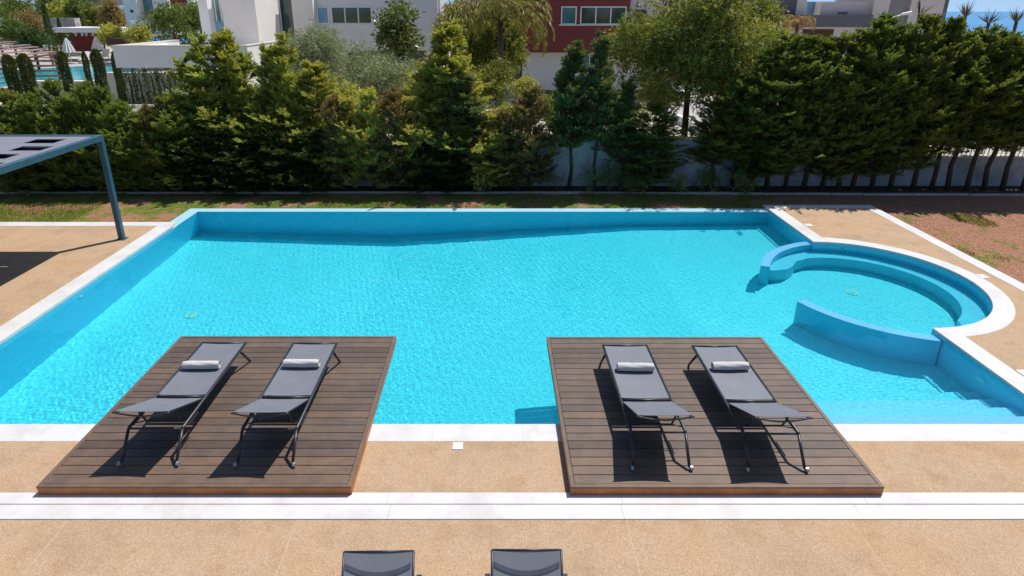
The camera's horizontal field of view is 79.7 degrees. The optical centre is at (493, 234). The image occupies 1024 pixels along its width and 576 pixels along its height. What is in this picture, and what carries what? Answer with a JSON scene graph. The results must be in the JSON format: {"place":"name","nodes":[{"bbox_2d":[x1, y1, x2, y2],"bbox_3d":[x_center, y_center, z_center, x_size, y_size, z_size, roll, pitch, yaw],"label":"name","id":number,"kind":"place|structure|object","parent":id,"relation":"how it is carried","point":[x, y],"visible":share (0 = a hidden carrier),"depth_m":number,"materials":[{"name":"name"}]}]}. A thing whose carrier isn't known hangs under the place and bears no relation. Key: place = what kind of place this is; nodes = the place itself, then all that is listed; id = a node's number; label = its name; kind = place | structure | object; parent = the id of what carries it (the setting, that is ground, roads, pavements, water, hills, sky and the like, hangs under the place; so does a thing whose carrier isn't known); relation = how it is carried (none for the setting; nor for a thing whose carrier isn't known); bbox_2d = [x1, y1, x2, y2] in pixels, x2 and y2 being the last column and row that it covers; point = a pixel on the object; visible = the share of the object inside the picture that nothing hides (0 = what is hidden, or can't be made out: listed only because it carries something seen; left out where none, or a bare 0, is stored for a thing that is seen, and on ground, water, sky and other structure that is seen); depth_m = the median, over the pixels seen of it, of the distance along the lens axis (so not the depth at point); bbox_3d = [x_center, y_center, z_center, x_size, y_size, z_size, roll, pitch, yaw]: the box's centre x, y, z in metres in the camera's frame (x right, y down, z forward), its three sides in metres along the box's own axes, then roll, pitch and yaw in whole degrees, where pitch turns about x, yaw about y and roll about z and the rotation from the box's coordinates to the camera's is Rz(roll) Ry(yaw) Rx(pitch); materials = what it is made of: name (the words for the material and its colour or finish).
{"place":"outdoors","nodes":[
{"label":"outdoors","id":0,"kind":"place"},
{"bbox_2d":[0,58,110,88],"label":"neighbour terrace","id":1,"kind":"structure","parent":0,"point":[107,61],"depth_m":60.81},
{"bbox_2d":[0,37,61,79],"bbox_3d":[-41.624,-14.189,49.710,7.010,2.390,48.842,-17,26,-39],"label":"slatted pergola","id":2,"kind":"object","parent":1,"relation":"on","point":[53,53],"visible":0.39,"depth_m":41.23,"materials":[{"name":"white wood"}]},
{"bbox_2d":[11,24,55,69],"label":"garden tree","id":3,"kind":"object","parent":1,"relation":"on","point":[33,36],"visible":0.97,"depth_m":51.16,"materials":[{"name":"green plant"}]},
{"bbox_2d":[52,27,131,51],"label":"pool house","id":4,"kind":"structure","parent":1,"relation":"on","point":[81,42],"depth_m":63.42,"materials":[{"name":"paint"}]},
{"bbox_2d":[93,0,126,35],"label":"garden tree","id":5,"kind":"object","parent":1,"relation":"on","point":[110,11],"visible":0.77,"depth_m":65.42,"materials":[{"name":"green plant"}]},
{"bbox_2d":[122,0,199,35],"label":"white house","id":6,"kind":"structure","parent":0,"point":[133,9],"depth_m":58.63,"materials":[{"name":"white paint"}]},
{"bbox_2d":[0,212,1023,423],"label":"pool water","id":7,"kind":"structure","parent":0,"point":[471,311],"depth_m":10.89,"materials":[{"name":"blue liquid"}]},
{"bbox_2d":[0,208,1023,575],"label":"terrace","id":8,"kind":"structure","parent":0,"point":[38,264],"depth_m":6.14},
{"bbox_2d":[0,135,128,240],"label":"shade canopy","id":9,"kind":"object","parent":8,"relation":"on","point":[18,151],"visible":1,"depth_m":12.56,"materials":[{"name":"metal"}]},
{"bbox_2d":[36,336,395,494],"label":"wooden deck","id":10,"kind":"structure","parent":8,"relation":"on","point":[334,429],"depth_m":7.27,"materials":[{"name":"brown wood"}]},
{"bbox_2d":[112,342,250,465],"bbox_3d":[-3.830,1.889,7.700,0.686,0.665,2.186,0,20,0],"label":"sun lounger","id":11,"kind":"object","parent":10,"relation":"on","point":[180,381],"visible":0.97,"depth_m":7.65,"materials":[{"name":"fabric"}]},
{"bbox_2d":[231,342,340,466],"bbox_3d":[-2.535,1.895,7.686,0.686,0.665,2.186,0,20,0],"label":"sun lounger","id":12,"kind":"object","parent":10,"relation":"on","point":[287,390],"visible":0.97,"depth_m":7.64,"materials":[{"name":"fabric"}]},
{"bbox_2d":[341,550,421,575],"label":"reclining lounger","id":13,"kind":"object","parent":8,"relation":"on","point":[381,563],"visible":1,"depth_m":4.86,"materials":[{"name":"fabric"}]},
{"bbox_2d":[0,493,1023,519],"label":"marble band","id":14,"kind":"object","parent":8,"relation":"on","point":[568,506],"visible":1,"depth_m":6.39,"materials":[{"name":"white stone"}]},
{"bbox_2d":[0,205,1023,440],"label":"pool coping","id":15,"kind":"object","parent":8,"relation":"on","point":[1001,315],"visible":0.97,"depth_m":7.68,"materials":[{"name":"stone"}]},
{"bbox_2d":[0,205,1023,291],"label":"terrace border","id":16,"kind":"object","parent":8,"relation":"on","point":[976,263],"visible":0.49,"depth_m":14.78,"materials":[{"name":"stone"}]},
{"bbox_2d":[485,549,567,575],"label":"reclining lounger","id":17,"kind":"object","parent":8,"relation":"on","point":[526,562],"visible":1,"depth_m":4.87,"materials":[{"name":"fabric"}]},
{"bbox_2d":[546,337,884,494],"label":"wooden deck","id":18,"kind":"structure","parent":8,"relation":"on","point":[595,435],"depth_m":7.27,"materials":[{"name":"brown wood"}]},
{"bbox_2d":[599,344,694,470],"bbox_3d":[1.845,1.913,7.635,0.686,0.665,2.186,0,20,0],"label":"sun lounger","id":19,"kind":"object","parent":18,"relation":"on","point":[643,385],"visible":0.96,"depth_m":7.61,"materials":[{"name":"fabric"}]},
{"bbox_2d":[688,345,812,471],"bbox_3d":[3.100,1.922,7.611,0.686,0.665,2.186,0,20,0],"label":"sun lounger","id":20,"kind":"object","parent":18,"relation":"on","point":[748,392],"visible":0.95,"depth_m":7.57,"materials":[{"name":"fabric"}]},
{"bbox_2d":[0,42,1023,283],"bbox_3d":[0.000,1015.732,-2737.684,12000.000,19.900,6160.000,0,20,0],"label":"ground","id":21,"kind":"structure","parent":0,"point":[153,207],"depth_m":16.74,"materials":[{"name":"soil"}]},
{"bbox_2d":[15,53,42,106],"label":"columnar cypress","id":22,"kind":"object","parent":21,"relation":"on","point":[27,73],"visible":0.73,"depth_m":32.53,"materials":[{"name":"green plant"}]},
{"bbox_2d":[10,72,191,102],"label":"garden wall","id":23,"kind":"structure","parent":21,"relation":"on","point":[111,81],"depth_m":34.81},
{"bbox_2d":[134,0,198,41],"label":"garden tree","id":24,"kind":"object","parent":21,"relation":"on","point":[165,18],"visible":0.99,"depth_m":42.81,"materials":[{"name":"green plant"}]},
{"bbox_2d":[162,55,224,146],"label":"conifer tree","id":25,"kind":"object","parent":21,"relation":"on","point":[177,91],"visible":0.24,"depth_m":17.72,"materials":[{"name":"green plant"}]},
{"bbox_2d":[160,134,230,192],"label":"thuja tree","id":26,"kind":"object","parent":21,"relation":"on","point":[191,164],"visible":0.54,"depth_m":17.28,"materials":[{"name":"green plant"}]},
{"bbox_2d":[173,32,264,169],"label":"conifer tree","id":27,"kind":"object","parent":21,"relation":"on","point":[197,52],"visible":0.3,"depth_m":17.60,"materials":[{"name":"green plant"}]},
{"bbox_2d":[183,25,271,174],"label":"conifer tree","id":28,"kind":"object","parent":21,"relation":"on","point":[220,52],"visible":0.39,"depth_m":17.53,"materials":[{"name":"green plant"}]},
{"bbox_2d":[192,50,294,150],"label":"conifer tree","id":29,"kind":"object","parent":21,"relation":"on","point":[245,97],"visible":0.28,"depth_m":17.77,"materials":[{"name":"green plant"}]},
{"bbox_2d":[236,41,315,132],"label":"conifer tree","id":30,"kind":"object","parent":21,"relation":"on","point":[263,82],"visible":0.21,"depth_m":17.81,"materials":[{"name":"green plant"}]},
{"bbox_2d":[238,31,326,175],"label":"conifer tree","id":31,"kind":"object","parent":21,"relation":"on","point":[283,51],"visible":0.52,"depth_m":17.71,"materials":[{"name":"green plant"}]},
{"bbox_2d":[275,58,350,178],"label":"conifer tree","id":32,"kind":"object","parent":21,"relation":"on","point":[313,69],"visible":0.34,"depth_m":17.94,"materials":[{"name":"green plant"}]},
{"bbox_2d":[281,18,356,118],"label":"olive tree","id":33,"kind":"object","parent":21,"relation":"on","point":[320,48],"visible":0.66,"depth_m":25.56,"materials":[{"name":"green plant"}]},
{"bbox_2d":[197,0,445,94],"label":"white house","id":34,"kind":"structure","parent":21,"relation":"on","point":[251,21],"depth_m":31.94,"materials":[{"name":"white paint"}]},
{"bbox_2d":[111,40,277,96],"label":"canopy slab","id":35,"kind":"structure","parent":34,"relation":"attached to","point":[157,54],"depth_m":24.08,"materials":[{"name":"concrete"}]},
{"bbox_2d":[330,6,373,24],"bbox_3d":[-7.462,-11.480,32.164,2.356,0.920,0.140,0,20,0],"label":"window","id":36,"kind":"structure","parent":34,"relation":"in","point":[340,15],"depth_m":32.19,"materials":[{"name":"white glass"}]},
{"bbox_2d":[333,38,419,130],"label":"olive tree","id":37,"kind":"object","parent":21,"relation":"on","point":[383,77],"visible":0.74,"depth_m":22.78,"materials":[{"name":"green plant"}]},
{"bbox_2d":[368,0,426,76],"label":"magnolia tree","id":38,"kind":"object","parent":21,"relation":"on","point":[397,36],"visible":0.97,"depth_m":27.24,"materials":[{"name":"green plant"}]},
{"bbox_2d":[392,17,513,173],"bbox_3d":[-1.157,-3.875,18.070,3.664,4.791,4.838,0,20,0],"label":"conifer tree","id":39,"kind":"object","parent":21,"relation":"on","point":[433,76],"visible":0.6,"depth_m":17.50,"materials":[{"name":"green plant"}]},
{"bbox_2d":[473,55,518,110],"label":"garden bush","id":40,"kind":"object","parent":21,"relation":"on","point":[497,69],"visible":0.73,"depth_m":20.86,"materials":[{"name":"green plant"}]},
{"bbox_2d":[446,0,554,106],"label":"willow tree","id":41,"kind":"object","parent":21,"relation":"on","point":[500,12],"visible":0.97,"depth_m":23.08,"materials":[{"name":"green plant"}]},
{"bbox_2d":[470,18,530,84],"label":"leafy tree","id":42,"kind":"object","parent":21,"relation":"on","point":[514,53],"visible":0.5,"depth_m":26.73,"materials":[{"name":"green plant"}]},
{"bbox_2d":[0,191,1009,261],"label":"lawn grass","id":43,"kind":"structure","parent":21,"relation":"on","point":[959,218],"depth_m":16.76,"materials":[{"name":"green plant"}]},
{"bbox_2d":[0,186,1023,192],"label":"planting bed","id":44,"kind":"object","parent":21,"relation":"on","point":[937,189],"depth_m":18.00,"materials":[{"name":"soil"}]},
{"bbox_2d":[0,87,53,192],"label":"thuja tree","id":45,"kind":"object","parent":44,"relation":"on","point":[7,96],"visible":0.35,"depth_m":17.13,"materials":[{"name":"green plant"}]},
{"bbox_2d":[0,91,68,195],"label":"thuja tree","id":46,"kind":"object","parent":44,"relation":"on","point":[25,103],"visible":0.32,"depth_m":17.17,"materials":[{"name":"green plant"}]},
{"bbox_2d":[32,77,101,188],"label":"thuja tree","id":47,"kind":"object","parent":44,"relation":"on","point":[52,87],"visible":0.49,"depth_m":17.09,"materials":[{"name":"green plant"}]},
{"bbox_2d":[41,94,98,188],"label":"thuja tree","id":48,"kind":"object","parent":44,"relation":"on","point":[82,155],"visible":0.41,"depth_m":17.14,"materials":[{"name":"green plant"}]},
{"bbox_2d":[51,78,127,192],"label":"thuja tree","id":49,"kind":"object","parent":44,"relation":"on","point":[81,90],"visible":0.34,"depth_m":17.09,"materials":[{"name":"green plant"}]},
{"bbox_2d":[69,83,138,189],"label":"thuja tree","id":50,"kind":"object","parent":44,"relation":"on","point":[103,96],"visible":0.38,"depth_m":17.14,"materials":[{"name":"green plant"}]},
{"bbox_2d":[83,98,147,192],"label":"thuja tree","id":51,"kind":"object","parent":44,"relation":"on","point":[124,106],"visible":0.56,"depth_m":17.18,"materials":[{"name":"green plant"}]},
{"bbox_2d":[104,110,167,189],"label":"thuja tree","id":52,"kind":"object","parent":44,"relation":"on","point":[135,132],"visible":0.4,"depth_m":17.26,"materials":[{"name":"green plant"}]},
{"bbox_2d":[112,94,199,189],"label":"thuja tree","id":53,"kind":"object","parent":44,"relation":"on","point":[165,106],"visible":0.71,"depth_m":17.18,"materials":[{"name":"green plant"}]},
{"bbox_2d":[140,128,220,190],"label":"thuja tree","id":54,"kind":"object","parent":44,"relation":"on","point":[172,141],"visible":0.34,"depth_m":17.29,"materials":[{"name":"green plant"}]},
{"bbox_2d":[169,126,259,194],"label":"thuja tree","id":55,"kind":"object","parent":44,"relation":"on","point":[212,136],"visible":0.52,"depth_m":17.32,"materials":[{"name":"green plant"}]},
{"bbox_2d":[192,135,265,193],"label":"thuja tree","id":56,"kind":"object","parent":44,"relation":"on","point":[235,188],"visible":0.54,"depth_m":17.29,"materials":[{"name":"green plant"}]},
{"bbox_2d":[208,128,293,193],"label":"thuja tree","id":57,"kind":"object","parent":44,"relation":"on","point":[250,134],"visible":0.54,"depth_m":17.34,"materials":[{"name":"green plant"}]},
{"bbox_2d":[219,125,304,192],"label":"thuja tree","id":58,"kind":"object","parent":44,"relation":"on","point":[274,137],"visible":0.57,"depth_m":17.30,"materials":[{"name":"green plant"}]},
{"bbox_2d":[251,131,338,193],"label":"thuja tree","id":59,"kind":"object","parent":44,"relation":"on","point":[295,140],"visible":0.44,"depth_m":17.36,"materials":[{"name":"green plant"}]},
{"bbox_2d":[270,128,350,192],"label":"thuja tree","id":60,"kind":"object","parent":44,"relation":"on","point":[306,137],"visible":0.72,"depth_m":17.31,"materials":[{"name":"green plant"}]},
{"bbox_2d":[308,91,357,188],"bbox_3d":[-4.513,-2.649,17.536,1.569,2.847,1.405,0,20,0],"label":"conifer shrub","id":61,"kind":"object","parent":44,"relation":"on","point":[330,110],"visible":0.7,"depth_m":17.25,"materials":[{"name":"green plant"}]},
{"bbox_2d":[318,97,374,188],"bbox_3d":[-4.155,-2.595,17.562,1.764,2.729,1.839,6,21,15],"label":"conifer shrub","id":62,"kind":"object","parent":44,"relation":"on","point":[347,105],"visible":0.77,"depth_m":17.32,"materials":[{"name":"green plant"}]},
{"bbox_2d":[346,85,398,189],"bbox_3d":[-3.492,-2.725,17.520,1.829,3.003,1.754,1,20,3],"label":"conifer shrub","id":63,"kind":"object","parent":44,"relation":"on","point":[367,110],"visible":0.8,"depth_m":17.23,"materials":[{"name":"green plant"}]},
{"bbox_2d":[360,85,426,188],"bbox_3d":[-2.836,-2.733,17.502,1.924,3.026,1.724,-6,21,-16],"label":"conifer shrub","id":64,"kind":"object","parent":44,"relation":"on","point":[391,107],"visible":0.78,"depth_m":17.18,"materials":[{"name":"green plant"}]},
{"bbox_2d":[380,95,439,188],"bbox_3d":[-2.400,-2.615,17.572,1.645,2.760,1.715,14,25,34],"label":"conifer shrub","id":65,"kind":"object","parent":44,"relation":"on","point":[411,101],"visible":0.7,"depth_m":17.26,"materials":[{"name":"green plant"}]},
{"bbox_2d":[375,141,461,193],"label":"thuja tree","id":66,"kind":"object","parent":44,"relation":"on","point":[427,150],"visible":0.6,"depth_m":17.43,"materials":[{"name":"green plant"}]},
{"bbox_2d":[405,146,479,194],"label":"thuja tree","id":67,"kind":"object","parent":44,"relation":"on","point":[455,174],"visible":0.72,"depth_m":17.55,"materials":[{"name":"green plant"}]},
{"bbox_2d":[429,69,490,189],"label":"conifer tree","id":68,"kind":"object","parent":44,"relation":"on","point":[464,101],"visible":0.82,"depth_m":17.05,"materials":[{"name":"green plant"}]},
{"bbox_2d":[453,111,517,188],"bbox_3d":[-0.200,-2.419,17.710,2.101,2.297,2.015,8,21,20],"label":"conifer shrub","id":69,"kind":"object","parent":44,"relation":"on","point":[490,139],"visible":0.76,"depth_m":17.29,"materials":[{"name":"green plant"}]},
{"bbox_2d":[474,109,536,188],"bbox_3d":[0.292,-2.464,17.692,1.704,2.392,1.527,8,22,22],"label":"conifer shrub","id":70,"kind":"object","parent":44,"relation":"on","point":[506,125],"visible":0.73,"depth_m":17.39,"materials":[{"name":"green plant"}]},
{"bbox_2d":[500,82,563,189],"bbox_3d":[1.016,-2.767,17.509,1.937,3.086,2.162,-4,20,-11],"label":"conifer shrub","id":71,"kind":"object","parent":44,"relation":"on","point":[530,105],"visible":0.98,"depth_m":17.22,"materials":[{"name":"green plant"}]},
{"bbox_2d":[537,39,601,189],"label":"conifer tree","id":72,"kind":"object","parent":44,"relation":"on","point":[568,86],"visible":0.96,"depth_m":16.93,"materials":[{"name":"green plant"}]},
{"bbox_2d":[569,29,627,188],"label":"conifer tree","id":73,"kind":"object","parent":44,"relation":"on","point":[603,107],"visible":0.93,"depth_m":16.93,"materials":[{"name":"green plant"}]},
{"bbox_2d":[590,76,649,188],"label":"conifer tree","id":74,"kind":"object","parent":44,"relation":"on","point":[628,96],"visible":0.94,"depth_m":17.17,"materials":[{"name":"green plant"}]},
{"bbox_2d":[604,101,705,189],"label":"cypress tree","id":75,"kind":"object","parent":44,"relation":"on","point":[663,120],"visible":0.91,"depth_m":17.34,"materials":[{"name":"green plant"}]},
{"bbox_2d":[677,95,749,189],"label":"cypress tree","id":76,"kind":"object","parent":44,"relation":"on","point":[717,106],"visible":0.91,"depth_m":17.30,"materials":[{"name":"green plant"}]},
{"bbox_2d":[701,71,795,189],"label":"cypress tree","id":77,"kind":"object","parent":44,"relation":"on","point":[742,100],"visible":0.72,"depth_m":16.91,"materials":[{"name":"green plant"}]},
{"bbox_2d":[710,46,808,189],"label":"cypress tree","id":78,"kind":"object","parent":44,"relation":"on","point":[742,164],"visible":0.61,"depth_m":16.87,"materials":[{"name":"green plant"}]},
{"bbox_2d":[731,32,848,189],"bbox_3d":[8.008,-3.346,17.134,2.951,4.440,2.642,14,24,34],"label":"cypress tree","id":79,"kind":"object","parent":44,"relation":"on","point":[789,42],"visible":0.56,"depth_m":16.62,"materials":[{"name":"green plant"}]},
{"bbox_2d":[764,33,842,189],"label":"cypress tree","id":80,"kind":"object","parent":44,"relation":"on","point":[814,42],"visible":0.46,"depth_m":16.65,"materials":[{"name":"green plant"}]},
{"bbox_2d":[786,34,861,189],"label":"cypress tree","id":81,"kind":"object","parent":44,"relation":"on","point":[831,43],"visible":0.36,"depth_m":16.71,"materials":[{"name":"green plant"}]},
{"bbox_2d":[801,31,905,190],"bbox_3d":[9.733,-3.407,17.253,2.415,4.472,2.697,4,20,11],"label":"cypress tree","id":82,"kind":"object","parent":44,"relation":"on","point":[849,38],"visible":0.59,"depth_m":16.66,"materials":[{"name":"green plant"}]},
{"bbox_2d":[823,27,901,190],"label":"cypress tree","id":83,"kind":"object","parent":44,"relation":"on","point":[868,33],"visible":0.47,"depth_m":16.60,"materials":[{"name":"green plant"}]},
{"bbox_2d":[832,10,922,190],"bbox_3d":[10.347,-3.636,17.137,2.472,4.979,2.215,7,21,18],"label":"cypress tree","id":84,"kind":"object","parent":44,"relation":"on","point":[886,21],"visible":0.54,"depth_m":16.41,"materials":[{"name":"green plant"}]},
{"bbox_2d":[844,21,953,190],"bbox_3d":[11.048,-3.438,17.010,2.685,4.698,2.404,12,23,30],"label":"cypress tree","id":85,"kind":"object","parent":44,"relation":"on","point":[899,145],"visible":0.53,"depth_m":16.55,"materials":[{"name":"green plant"}]},
{"bbox_2d":[869,12,973,190],"bbox_3d":[11.565,-3.591,17.074,2.068,4.936,2.702,1,20,3],"label":"cypress tree","id":86,"kind":"object","parent":44,"relation":"on","point":[931,27],"visible":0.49,"depth_m":16.46,"materials":[{"name":"green plant"}]},
{"bbox_2d":[900,14,996,190],"bbox_3d":[12.402,-3.600,17.161,2.584,4.894,2.315,-2,20,-4],"label":"cypress tree","id":87,"kind":"object","parent":44,"relation":"on","point":[956,26],"visible":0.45,"depth_m":16.55,"materials":[{"name":"green plant"}]},
{"bbox_2d":[922,27,1011,190],"bbox_3d":[12.820,-3.432,17.194,2.226,4.560,2.354,-16,25,-37],"label":"cypress tree","id":88,"kind":"object","parent":44,"relation":"on","point":[969,42],"visible":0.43,"depth_m":16.52,"materials":[{"name":"green plant"}]},
{"bbox_2d":[938,22,1023,190],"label":"cypress tree","id":89,"kind":"object","parent":44,"relation":"on","point":[988,37],"visible":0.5,"depth_m":16.41,"materials":[{"name":"green plant"}]},
{"bbox_2d":[943,28,1023,190],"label":"cypress tree","id":90,"kind":"object","parent":44,"relation":"on","point":[1015,66],"visible":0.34,"depth_m":16.59,"materials":[{"name":"green plant"}]},
{"bbox_2d":[976,33,1023,190],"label":"cypress tree","id":91,"kind":"object","parent":44,"relation":"on","point":[985,179],"visible":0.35,"depth_m":16.89,"materials":[{"name":"green plant"}]},
{"bbox_2d":[0,191,1023,195],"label":"bed kerb","id":92,"kind":"structure","parent":21,"relation":"on","point":[583,192],"depth_m":17.69,"materials":[{"name":"concrete"}]},
{"bbox_2d":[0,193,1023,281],"bbox_3d":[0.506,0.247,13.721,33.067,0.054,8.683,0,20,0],"label":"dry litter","id":93,"kind":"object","parent":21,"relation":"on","point":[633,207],"visible":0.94,"depth_m":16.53,"materials":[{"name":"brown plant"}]},
{"bbox_2d":[0,208,1023,398],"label":"pool wall","id":94,"kind":"structure","parent":21,"relation":"in","point":[764,208],"depth_m":11.67,"materials":[{"name":"tile"}]},
{"bbox_2d":[170,208,767,227],"bbox_3d":[-0.436,-0.414,15.516,15.213,0.022,1.573,0,20,0],"label":"pool weir cap","id":95,"kind":"object","parent":94,"relation":"on","point":[184,216],"visible":0.88,"depth_m":16.08,"materials":[{"name":"stone"}]},
{"bbox_2d":[12,136,1023,185],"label":"boundary wall","id":96,"kind":"structure","parent":21,"relation":"on","point":[583,155],"depth_m":18.21,"materials":[{"name":"concrete"}]},
{"bbox_2d":[589,0,796,135],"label":"broadleaf tree","id":97,"kind":"object","parent":21,"relation":"on","point":[688,42],"visible":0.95,"depth_m":17.38,"materials":[{"name":"green plant"}]},
{"bbox_2d":[731,0,792,26],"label":"tree","id":98,"kind":"object","parent":21,"relation":"on","point":[763,9],"visible":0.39,"depth_m":22.14,"materials":[{"name":"green plant"}]},
{"bbox_2d":[753,0,948,60],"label":"grey house","id":99,"kind":"structure","parent":21,"relation":"on","point":[836,18],"depth_m":48.61,"materials":[{"name":"grey paint"}]},
{"bbox_2d":[0,0,1023,11],"label":"sky","id":100,"kind":"structure","parent":0,"point":[980,5],"materials":[{"name":"blue"}]},
{"bbox_2d":[69,12,1023,41],"bbox_3d":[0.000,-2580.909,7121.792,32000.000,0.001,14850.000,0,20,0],"label":"sea","id":101,"kind":"structure","parent":0,"point":[974,20],"depth_m":1253.08,"materials":[{"name":"liquid"}]},
{"bbox_2d":[504,90,699,97],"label":"garden path","id":102,"kind":"structure","parent":0,"point":[548,91],"depth_m":39.18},
{"bbox_2d":[510,0,685,89],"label":"red house","id":103,"kind":"structure","parent":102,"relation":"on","point":[577,20],"depth_m":34.17,"materials":[{"name":"red paint"}]},
{"bbox_2d":[578,6,626,25],"bbox_3d":[6.043,-12.073,33.863,2.735,0.994,0.140,0,20,0],"label":"window","id":104,"kind":"structure","parent":103,"relation":"in","point":[589,15],"depth_m":33.89,"materials":[{"name":"white glass"}]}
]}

